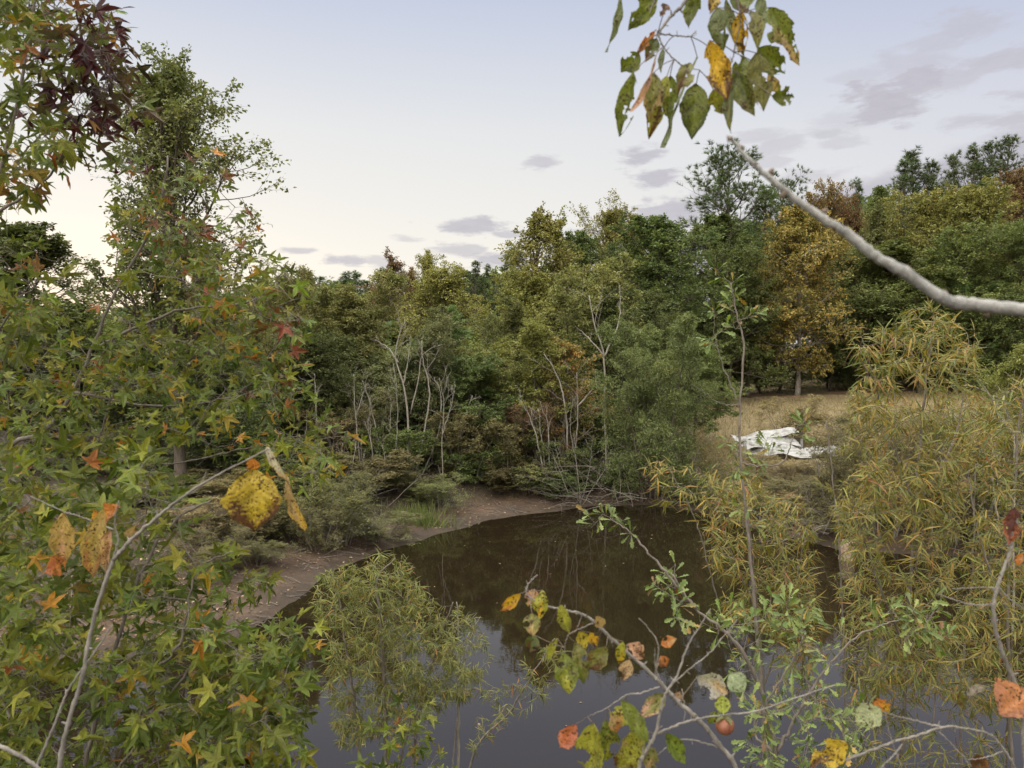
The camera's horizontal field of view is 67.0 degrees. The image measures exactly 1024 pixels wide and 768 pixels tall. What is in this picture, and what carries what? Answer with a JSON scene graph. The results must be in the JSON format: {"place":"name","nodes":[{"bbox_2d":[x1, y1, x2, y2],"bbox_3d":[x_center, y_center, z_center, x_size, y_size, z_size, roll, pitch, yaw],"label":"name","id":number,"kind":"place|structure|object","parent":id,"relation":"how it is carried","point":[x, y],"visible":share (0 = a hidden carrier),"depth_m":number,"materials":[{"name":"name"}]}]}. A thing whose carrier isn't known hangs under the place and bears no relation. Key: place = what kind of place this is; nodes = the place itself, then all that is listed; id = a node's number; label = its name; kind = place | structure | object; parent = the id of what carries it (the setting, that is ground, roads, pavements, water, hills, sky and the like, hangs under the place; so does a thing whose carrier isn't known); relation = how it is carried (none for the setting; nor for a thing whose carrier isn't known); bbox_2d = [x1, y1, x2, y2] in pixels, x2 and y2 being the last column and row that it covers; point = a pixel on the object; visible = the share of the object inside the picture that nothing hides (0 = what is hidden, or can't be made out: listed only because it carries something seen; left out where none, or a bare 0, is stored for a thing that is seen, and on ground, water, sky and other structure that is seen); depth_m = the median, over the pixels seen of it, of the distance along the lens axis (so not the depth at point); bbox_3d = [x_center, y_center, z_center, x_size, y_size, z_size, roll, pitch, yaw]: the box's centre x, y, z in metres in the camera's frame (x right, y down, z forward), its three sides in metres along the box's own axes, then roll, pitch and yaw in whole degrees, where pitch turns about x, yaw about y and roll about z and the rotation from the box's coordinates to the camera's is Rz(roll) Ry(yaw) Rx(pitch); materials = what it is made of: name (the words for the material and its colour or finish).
{"place":"outdoors","nodes":[
{"label":"outdoors","id":0,"kind":"place"},
{"bbox_2d":[0,505,1023,767],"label":"pond water","id":1,"kind":"structure","parent":0,"point":[606,573],"depth_m":15.67,"materials":[{"name":"black liquid"}]},
{"bbox_2d":[0,349,1023,673],"bbox_3d":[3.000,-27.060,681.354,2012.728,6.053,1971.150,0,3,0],"label":"ground","id":2,"kind":"structure","parent":0,"point":[306,583],"depth_m":25.14,"materials":[{"name":"soil"}]},
{"bbox_2d":[0,221,140,470],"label":"tree","id":3,"kind":"object","parent":2,"relation":"on","point":[56,243],"visible":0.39,"depth_m":26.59,"materials":[{"name":"green plant"}]},
{"bbox_2d":[0,296,151,435],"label":"tree","id":4,"kind":"object","parent":2,"relation":"on","point":[83,314],"visible":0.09,"depth_m":32.53,"materials":[{"name":"green plant"}]},
{"bbox_2d":[0,0,165,371],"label":"sweetgum tree","id":5,"kind":"object","parent":2,"relation":"on","point":[34,28],"visible":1,"depth_m":3.23,"materials":[{"name":"green plant"}]},
{"bbox_2d":[11,321,250,456],"bbox_3d":[-14.400,0.275,29.878,7.701,5.678,6.702,1,3,24],"label":"tree","id":6,"kind":"object","parent":2,"relation":"on","point":[119,408],"visible":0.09,"depth_m":29.23,"materials":[{"name":"green plant"}]},
{"bbox_2d":[0,447,306,767],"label":"persimmon sapling","id":7,"kind":"object","parent":2,"relation":"on","point":[252,499],"visible":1,"depth_m":1.70,"materials":[{"name":"yellow plant"}]},
{"bbox_2d":[0,423,331,767],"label":"sweetgum tree","id":8,"kind":"object","parent":2,"relation":"on","point":[265,727],"visible":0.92,"depth_m":3.26,"materials":[{"name":"green plant"}]},
{"bbox_2d":[117,437,247,482],"bbox_3d":[-10.722,2.687,27.075,4.775,1.430,5.222,1,3,12],"label":"shrub","id":9,"kind":"object","parent":2,"relation":"on","point":[193,449],"visible":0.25,"depth_m":26.58,"materials":[{"name":"green plant"}]},
{"bbox_2d":[0,144,370,506],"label":"sweetgum tree","id":10,"kind":"object","parent":2,"relation":"on","point":[125,394],"visible":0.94,"depth_m":4.12,"materials":[{"name":"green plant"}]},
{"bbox_2d":[75,40,296,485],"bbox_3d":[-10.294,-3.484,24.096,5.710,14.328,7.955,-2,3,-34],"label":"tree","id":11,"kind":"object","parent":2,"relation":"on","point":[173,86],"visible":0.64,"depth_m":24.03,"materials":[{"name":"green plant"}]},
{"bbox_2d":[159,525,255,580],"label":"shrub","id":12,"kind":"object","parent":2,"relation":"on","point":[205,548],"visible":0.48,"depth_m":19.57,"materials":[{"name":"green plant"}]},
{"bbox_2d":[103,333,314,478],"bbox_3d":[-9.843,0.773,27.260,6.072,5.307,7.112,1,3,21],"label":"tree","id":13,"kind":"object","parent":2,"relation":"on","point":[255,418],"visible":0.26,"depth_m":26.26,"materials":[{"name":"green plant"}]},
{"bbox_2d":[194,511,285,544],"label":"shrub","id":14,"kind":"object","parent":2,"relation":"on","point":[216,519],"visible":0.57,"depth_m":21.20,"materials":[{"name":"green plant"}]},
{"bbox_2d":[182,253,319,455],"bbox_3d":[-10.328,-1.197,31.249,5.207,8.923,4.729,1,3,24],"label":"tree","id":15,"kind":"object","parent":2,"relation":"on","point":[305,274],"visible":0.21,"depth_m":31.39,"materials":[{"name":"green plant"}]},
{"bbox_2d":[263,480,333,538],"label":"shrub","id":16,"kind":"object","parent":2,"relation":"on","point":[317,499],"visible":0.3,"depth_m":22.67,"materials":[{"name":"green plant"}]},
{"bbox_2d":[221,328,392,448],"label":"tree","id":17,"kind":"object","parent":2,"relation":"on","point":[322,344],"visible":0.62,"depth_m":30.59,"materials":[{"name":"green plant"}]},
{"bbox_2d":[275,499,353,551],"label":"shrub","id":18,"kind":"object","parent":2,"relation":"on","point":[310,530],"visible":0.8,"depth_m":22.11,"materials":[{"name":"green plant"}]},
{"bbox_2d":[281,403,373,463],"bbox_3d":[-7.180,2.053,30.208,3.676,2.656,3.576,0,3,-8],"label":"shrub","id":19,"kind":"object","parent":2,"relation":"on","point":[339,446],"visible":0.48,"depth_m":29.72,"materials":[{"name":"green plant"}]},
{"bbox_2d":[248,267,410,444],"bbox_3d":[-8.434,-1.161,34.630,6.783,8.396,6.160,1,3,19],"label":"tree","id":20,"kind":"object","parent":2,"relation":"on","point":[326,303],"visible":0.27,"depth_m":34.11,"materials":[{"name":"green plant"}]},
{"bbox_2d":[305,478,391,552],"bbox_3d":[-4.956,3.827,22.962,3.462,2.212,2.206,2,4,43],"label":"shrub","id":21,"kind":"object","parent":2,"relation":"on","point":[355,501],"visible":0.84,"depth_m":22.76,"materials":[{"name":"green plant"}]},
{"bbox_2d":[289,339,432,458],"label":"tree","id":22,"kind":"object","parent":2,"relation":"on","point":[378,361],"visible":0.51,"depth_m":32.10,"materials":[{"name":"green plant"}]},
{"bbox_2d":[334,387,402,468],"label":"shrub","id":23,"kind":"object","parent":2,"relation":"on","point":[364,411],"visible":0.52,"depth_m":30.25,"materials":[{"name":"green plant"}]},
{"bbox_2d":[0,475,744,648],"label":"fallen sticks","id":24,"kind":"object","parent":2,"relation":"on","point":[360,549],"visible":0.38,"depth_m":22.52,"materials":[{"name":"brown wood"}]},
{"bbox_2d":[326,511,425,545],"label":"shrub","id":25,"kind":"object","parent":2,"relation":"on","point":[406,521],"visible":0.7,"depth_m":23.46,"materials":[{"name":"green plant"}]},
{"bbox_2d":[316,448,440,491],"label":"shrub","id":26,"kind":"object","parent":2,"relation":"on","point":[380,465],"visible":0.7,"depth_m":27.55,"materials":[{"name":"green plant"}]},
{"bbox_2d":[314,281,465,423],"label":"tree","id":27,"kind":"object","parent":2,"relation":"on","point":[351,301],"visible":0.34,"depth_m":33.98,"materials":[{"name":"green plant"}]},
{"bbox_2d":[352,427,435,474],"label":"shrub","id":28,"kind":"object","parent":2,"relation":"on","point":[417,449],"visible":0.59,"depth_m":29.40,"materials":[{"name":"green plant"}]},
{"bbox_2d":[306,544,486,767],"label":"willow tree","id":29,"kind":"object","parent":2,"relation":"on","point":[384,687],"visible":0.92,"depth_m":9.19,"materials":[{"name":"green plant"}]},
{"bbox_2d":[4,444,790,632],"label":"bank weeds","id":30,"kind":"object","parent":2,"relation":"on","point":[101,624],"visible":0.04,"depth_m":24.62,"materials":[{"name":"green plant"}]},
{"bbox_2d":[346,691,456,767],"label":"sweetgum tree","id":31,"kind":"object","parent":2,"relation":"on","point":[391,745],"visible":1,"depth_m":4.47,"materials":[{"name":"green plant"}]},
{"bbox_2d":[357,304,466,445],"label":"tree","id":32,"kind":"object","parent":2,"relation":"on","point":[438,330],"visible":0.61,"depth_m":32.22,"materials":[{"name":"green plant"}]},
{"bbox_2d":[381,337,475,440],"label":"tree","id":33,"kind":"object","parent":2,"relation":"on","point":[400,412],"visible":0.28,"depth_m":32.56,"materials":[{"name":"green plant"}]},
{"bbox_2d":[402,471,469,511],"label":"shrub","id":34,"kind":"object","parent":2,"relation":"on","point":[433,487],"visible":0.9,"depth_m":27.38,"materials":[{"name":"green plant"}]},
{"bbox_2d":[383,260,496,347],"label":"tree","id":35,"kind":"object","parent":2,"relation":"on","point":[443,282],"visible":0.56,"depth_m":56.81,"materials":[{"name":"green plant"}]},
{"bbox_2d":[414,401,517,477],"bbox_3d":[-1.877,2.250,31.162,3.889,2.992,4.183,-2,3,-35],"label":"shrub","id":36,"kind":"object","parent":2,"relation":"on","point":[458,423],"visible":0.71,"depth_m":30.15,"materials":[{"name":"green plant"}]},
{"bbox_2d":[439,600,497,767],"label":"willow tree","id":37,"kind":"object","parent":2,"relation":"on","point":[458,613],"visible":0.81,"depth_m":9.71,"materials":[{"name":"green plant"}]},
{"bbox_2d":[433,440,511,483],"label":"shrub","id":38,"kind":"object","parent":2,"relation":"on","point":[468,466],"visible":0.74,"depth_m":30.16,"materials":[{"name":"green plant"}]},
{"bbox_2d":[421,295,530,395],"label":"tree","id":39,"kind":"object","parent":2,"relation":"on","point":[512,322],"visible":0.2,"depth_m":37.05,"materials":[{"name":"green plant"}]},
{"bbox_2d":[412,349,550,441],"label":"tree","id":40,"kind":"object","parent":2,"relation":"on","point":[482,369],"visible":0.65,"depth_m":32.47,"materials":[{"name":"green plant"}]},
{"bbox_2d":[455,418,531,484],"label":"shrub","id":41,"kind":"object","parent":2,"relation":"on","point":[510,448],"visible":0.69,"depth_m":30.23,"materials":[{"name":"green plant"}]},
{"bbox_2d":[0,179,1013,424],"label":"forest","id":42,"kind":"object","parent":2,"relation":"on","point":[394,338],"visible":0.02,"depth_m":73.24,"materials":[{"name":"green plant"}]},
{"bbox_2d":[454,341,562,450],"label":"tree","id":43,"kind":"object","parent":2,"relation":"on","point":[515,371],"visible":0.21,"depth_m":33.58,"materials":[{"name":"green plant"}]},
{"bbox_2d":[465,638,566,767],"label":"willow tree","id":44,"kind":"object","parent":2,"relation":"on","point":[474,748],"visible":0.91,"depth_m":7.36,"materials":[{"name":"green plant"}]},
{"bbox_2d":[443,317,596,458],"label":"tree","id":45,"kind":"object","parent":2,"relation":"on","point":[528,340],"visible":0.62,"depth_m":32.28,"materials":[{"name":"green plant"}]},
{"bbox_2d":[457,264,593,389],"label":"tree","id":46,"kind":"object","parent":2,"relation":"on","point":[543,307],"visible":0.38,"depth_m":41.05,"materials":[{"name":"green plant"}]},
{"bbox_2d":[491,383,581,474],"bbox_3d":[0.749,2.019,32.282,4.838,4.200,3.083,1,3,26],"label":"shrub","id":47,"kind":"object","parent":2,"relation":"on","point":[516,411],"visible":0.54,"depth_m":31.60,"materials":[{"name":"green plant"}]},
{"bbox_2d":[501,455,573,493],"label":"shrub","id":48,"kind":"object","parent":2,"relation":"on","point":[536,470],"visible":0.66,"depth_m":29.93,"materials":[{"name":"green plant"}]},
{"bbox_2d":[489,200,607,375],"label":"tree","id":49,"kind":"object","parent":2,"relation":"on","point":[542,229],"visible":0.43,"depth_m":43.51,"materials":[{"name":"green plant"}]},
{"bbox_2d":[525,205,596,349],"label":"tree","id":50,"kind":"object","parent":2,"relation":"on","point":[561,234],"visible":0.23,"depth_m":45.29,"materials":[{"name":"green plant"}]},
{"bbox_2d":[524,429,607,488],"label":"shrub","id":51,"kind":"object","parent":2,"relation":"on","point":[542,445],"visible":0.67,"depth_m":30.91,"materials":[{"name":"green plant"}]},
{"bbox_2d":[530,337,615,474],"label":"tree","id":52,"kind":"object","parent":2,"relation":"on","point":[570,352],"visible":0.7,"depth_m":32.41,"materials":[{"name":"green plant"}]},
{"bbox_2d":[555,230,617,339],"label":"tree","id":53,"kind":"object","parent":2,"relation":"on","point":[584,241],"visible":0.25,"depth_m":49.11,"materials":[{"name":"green plant"}]},
{"bbox_2d":[515,251,658,437],"bbox_3d":[4.613,-1.876,39.845,10.587,9.631,7.326,-1,3,-12],"label":"tree","id":54,"kind":"object","parent":2,"relation":"on","point":[610,280],"visible":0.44,"depth_m":37.49,"materials":[{"name":"green plant"}]},
{"bbox_2d":[566,188,642,298],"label":"tree","id":55,"kind":"object","parent":2,"relation":"on","point":[611,217],"visible":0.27,"depth_m":54.27,"materials":[{"name":"green plant"}]},
{"bbox_2d":[553,277,665,441],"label":"tree","id":56,"kind":"object","parent":2,"relation":"on","point":[608,310],"visible":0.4,"depth_m":37.20,"materials":[{"name":"green plant"}]},
{"bbox_2d":[582,284,688,416],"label":"tree","id":57,"kind":"object","parent":2,"relation":"on","point":[649,298],"visible":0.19,"depth_m":39.79,"materials":[{"name":"green plant"}]},
{"bbox_2d":[585,311,720,507],"bbox_3d":[5.442,1.120,30.107,5.222,7.802,5.790,1,3,12],"label":"tree","id":58,"kind":"object","parent":2,"relation":"on","point":[647,419],"visible":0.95,"depth_m":29.45,"materials":[{"name":"green plant"}]},
{"bbox_2d":[500,575,833,767],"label":"persimmon bough","id":59,"kind":"object","parent":2,"relation":"on","point":[633,752],"visible":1,"depth_m":1.59,"materials":[{"name":"green plant"}]},
{"bbox_2d":[607,209,739,415],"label":"tree","id":60,"kind":"object","parent":2,"relation":"on","point":[658,230],"visible":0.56,"depth_m":45.85,"materials":[{"name":"green plant"}]},
{"bbox_2d":[649,335,754,445],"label":"tree","id":61,"kind":"object","parent":2,"relation":"on","point":[709,371],"visible":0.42,"depth_m":35.46,"materials":[{"name":"green plant"}]},
{"bbox_2d":[692,423,742,501],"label":"shrub","id":62,"kind":"object","parent":2,"relation":"on","point":[705,456],"visible":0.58,"depth_m":29.05,"materials":[{"name":"green plant"}]},
{"bbox_2d":[670,212,774,394],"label":"tree","id":63,"kind":"object","parent":2,"relation":"on","point":[725,220],"visible":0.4,"depth_m":55.53,"materials":[{"name":"green plant"}]},
{"bbox_2d":[676,137,777,390],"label":"tree","id":64,"kind":"object","parent":2,"relation":"on","point":[725,175],"visible":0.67,"depth_m":60.83,"materials":[{"name":"green plant"}]},
{"bbox_2d":[664,238,792,400],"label":"tree","id":65,"kind":"object","parent":2,"relation":"on","point":[730,258],"visible":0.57,"depth_m":53.75,"materials":[{"name":"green plant"}]},
{"bbox_2d":[637,454,826,767],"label":"willow tree","id":66,"kind":"object","parent":2,"relation":"on","point":[779,528],"visible":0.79,"depth_m":6.20,"materials":[{"name":"green plant"}]},
{"bbox_2d":[712,285,787,397],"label":"tree","id":67,"kind":"object","parent":2,"relation":"on","point":[768,354],"visible":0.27,"depth_m":56.08,"materials":[{"name":"green plant"}]},
{"bbox_2d":[692,255,818,758],"bbox_3d":[1.382,1.433,4.647,0.765,4.367,0.610,0,3,-9],"label":"oak sapling","id":68,"kind":"object","parent":2,"relation":"on","point":[738,474],"visible":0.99,"depth_m":4.59,"materials":[{"name":"green plant"}]},
{"bbox_2d":[576,503,956,767],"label":"oak sapling","id":69,"kind":"object","parent":2,"relation":"on","point":[772,738],"visible":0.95,"depth_m":3.99,"materials":[{"name":"green plant"}]},
{"bbox_2d":[737,185,806,387],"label":"tree","id":70,"kind":"object","parent":2,"relation":"on","point":[763,207],"visible":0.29,"depth_m":63.05,"materials":[{"name":"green plant"}]},
{"bbox_2d":[729,427,847,461],"bbox_3d":[12.321,2.646,33.363,5.530,1.357,2.198,0,3,0],"label":"sheet heap","id":71,"kind":"object","parent":2,"relation":"on","point":[749,441],"visible":0.67,"depth_m":33.04,"materials":[{"name":"white metal"}]},
{"bbox_2d":[748,394,833,444],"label":"shrub","id":72,"kind":"object","parent":2,"relation":"on","point":[791,420],"visible":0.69,"depth_m":37.05,"materials":[{"name":"green plant"}]},
{"bbox_2d":[747,473,845,509],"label":"shrub","id":73,"kind":"object","parent":2,"relation":"on","point":[774,482],"visible":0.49,"depth_m":26.97,"materials":[{"name":"green plant"}]},
{"bbox_2d":[743,203,865,395],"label":"tree","id":74,"kind":"object","parent":2,"relation":"on","point":[792,252],"visible":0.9,"depth_m":55.70,"materials":[{"name":"yellow plant"}]},
{"bbox_2d":[783,342,879,390],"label":"bush","id":75,"kind":"object","parent":2,"relation":"on","point":[835,380],"visible":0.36,"depth_m":59.58,"materials":[{"name":"green plant"}]},
{"bbox_2d":[663,380,1021,514],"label":"dry grass","id":76,"kind":"structure","parent":2,"relation":"on","point":[797,399],"depth_m":48.73,"materials":[{"name":"beige plant"}]},
{"bbox_2d":[788,177,899,379],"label":"tree","id":77,"kind":"object","parent":2,"relation":"on","point":[820,204],"visible":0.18,"depth_m":66.82,"materials":[{"name":"green plant"}]},
{"bbox_2d":[811,418,876,766],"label":"willow tree","id":78,"kind":"object","parent":2,"relation":"on","point":[840,593],"visible":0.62,"depth_m":7.99,"materials":[{"name":"green plant"}]},
{"bbox_2d":[791,428,897,527],"bbox_3d":[10.783,3.081,24.963,3.349,3.246,3.258,1,3,26],"label":"shrub","id":79,"kind":"object","parent":2,"relation":"on","point":[837,468],"visible":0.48,"depth_m":24.94,"materials":[{"name":"green plant"}]},
{"bbox_2d":[765,553,944,767],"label":"willow tree","id":80,"kind":"object","parent":2,"relation":"on","point":[786,659],"visible":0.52,"depth_m":5.80,"materials":[{"name":"green plant"}]},
{"bbox_2d":[803,240,907,389],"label":"tree","id":81,"kind":"object","parent":2,"relation":"on","point":[848,283],"visible":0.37,"depth_m":59.80,"materials":[{"name":"green plant"}]},
{"bbox_2d":[805,293,935,392],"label":"tree","id":82,"kind":"object","parent":2,"relation":"on","point":[864,307],"visible":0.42,"depth_m":57.05,"materials":[{"name":"green plant"}]},
{"bbox_2d":[822,388,944,537],"bbox_3d":[11.314,2.491,23.873,3.888,4.741,3.782,-2,3,-39],"label":"shrub","id":83,"kind":"object","parent":2,"relation":"on","point":[860,452],"visible":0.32,"depth_m":23.66,"materials":[{"name":"green plant"}]},
{"bbox_2d":[847,237,947,389],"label":"tree","id":84,"kind":"object","parent":2,"relation":"on","point":[896,249],"visible":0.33,"depth_m":58.14,"materials":[{"name":"green plant"}]},
{"bbox_2d":[827,295,985,767],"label":"willow tree","id":85,"kind":"object","parent":2,"relation":"on","point":[917,483],"visible":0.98,"depth_m":5.28,"materials":[{"name":"green plant"}]},
{"bbox_2d":[810,685,1015,767],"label":"persimmon twig","id":86,"kind":"object","parent":2,"relation":"on","point":[835,751],"visible":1,"depth_m":1.55,"materials":[{"name":"grey plant"}]},
{"bbox_2d":[808,643,1020,767],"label":"willow tree","id":87,"kind":"object","parent":2,"relation":"on","point":[930,742],"visible":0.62,"depth_m":5.14,"materials":[{"name":"green plant"}]},
{"bbox_2d":[862,184,980,326],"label":"tree","id":88,"kind":"object","parent":2,"relation":"on","point":[923,208],"visible":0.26,"depth_m":64.76,"materials":[{"name":"green plant"}]},
{"bbox_2d":[832,268,1014,392],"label":"tree","id":89,"kind":"object","parent":2,"relation":"on","point":[920,294],"visible":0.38,"depth_m":55.52,"materials":[{"name":"green plant"}]},
{"bbox_2d":[851,174,1023,385],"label":"tree","id":90,"kind":"object","parent":2,"relation":"on","point":[968,203],"visible":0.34,"depth_m":60.52,"materials":[{"name":"green plant"}]},
{"bbox_2d":[877,397,1021,555],"bbox_3d":[12.830,2.756,23.140,4.676,4.700,2.980,3,4,52],"label":"shrub","id":91,"kind":"object","parent":2,"relation":"on","point":[941,450],"visible":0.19,"depth_m":22.83,"materials":[{"name":"green plant"}]},
{"bbox_2d":[879,209,1023,391],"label":"tree","id":92,"kind":"object","parent":2,"relation":"on","point":[957,248],"visible":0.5,"depth_m":55.64,"materials":[{"name":"green plant"}]},
{"bbox_2d":[902,390,1023,557],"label":"shrub","id":93,"kind":"object","parent":2,"relation":"on","point":[989,481],"visible":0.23,"depth_m":22.52,"materials":[{"name":"green plant"}]},
{"bbox_2d":[928,377,1023,767],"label":"willow tree","id":94,"kind":"object","parent":2,"relation":"on","point":[1005,605],"visible":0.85,"depth_m":4.98,"materials":[{"name":"green plant"}]},
{"bbox_2d":[929,396,1023,767],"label":"willow tree","id":95,"kind":"object","parent":2,"relation":"on","point":[964,645],"visible":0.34,"depth_m":7.59,"materials":[{"name":"green plant"}]},
{"bbox_2d":[935,508,1023,767],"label":"bare twig","id":96,"kind":"object","parent":2,"relation":"on","point":[1009,696],"visible":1,"depth_m":1.50,"materials":[{"name":"grey plant"}]},
{"bbox_2d":[946,217,1023,375],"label":"tree","id":97,"kind":"object","parent":2,"relation":"on","point":[1013,243],"visible":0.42,"depth_m":55.82,"materials":[{"name":"green plant"}]},
{"bbox_2d":[952,355,1023,469],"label":"bush","id":98,"kind":"object","parent":2,"relation":"on","point":[1002,375],"visible":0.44,"depth_m":25.70,"materials":[{"name":"green plant"}]},
{"bbox_2d":[994,166,1023,331],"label":"tree","id":99,"kind":"object","parent":2,"relation":"on","point":[1015,182],"visible":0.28,"depth_m":64.06,"materials":[{"name":"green plant"}]},
{"bbox_2d":[0,0,1023,348],"label":"sky","id":100,"kind":"structure","parent":0,"point":[408,127],"materials":[{"name":"white"}]},
{"bbox_2d":[605,0,799,147],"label":"persimmon bough","id":101,"kind":"object","parent":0,"point":[656,96],"visible":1,"depth_m":1.44,"materials":[{"name":"green plant"}]},
{"bbox_2d":[726,134,1023,317],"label":"pale bough","id":102,"kind":"object","parent":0,"point":[907,273],"visible":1,"depth_m":0.85,"materials":[{"name":"grey plant"}]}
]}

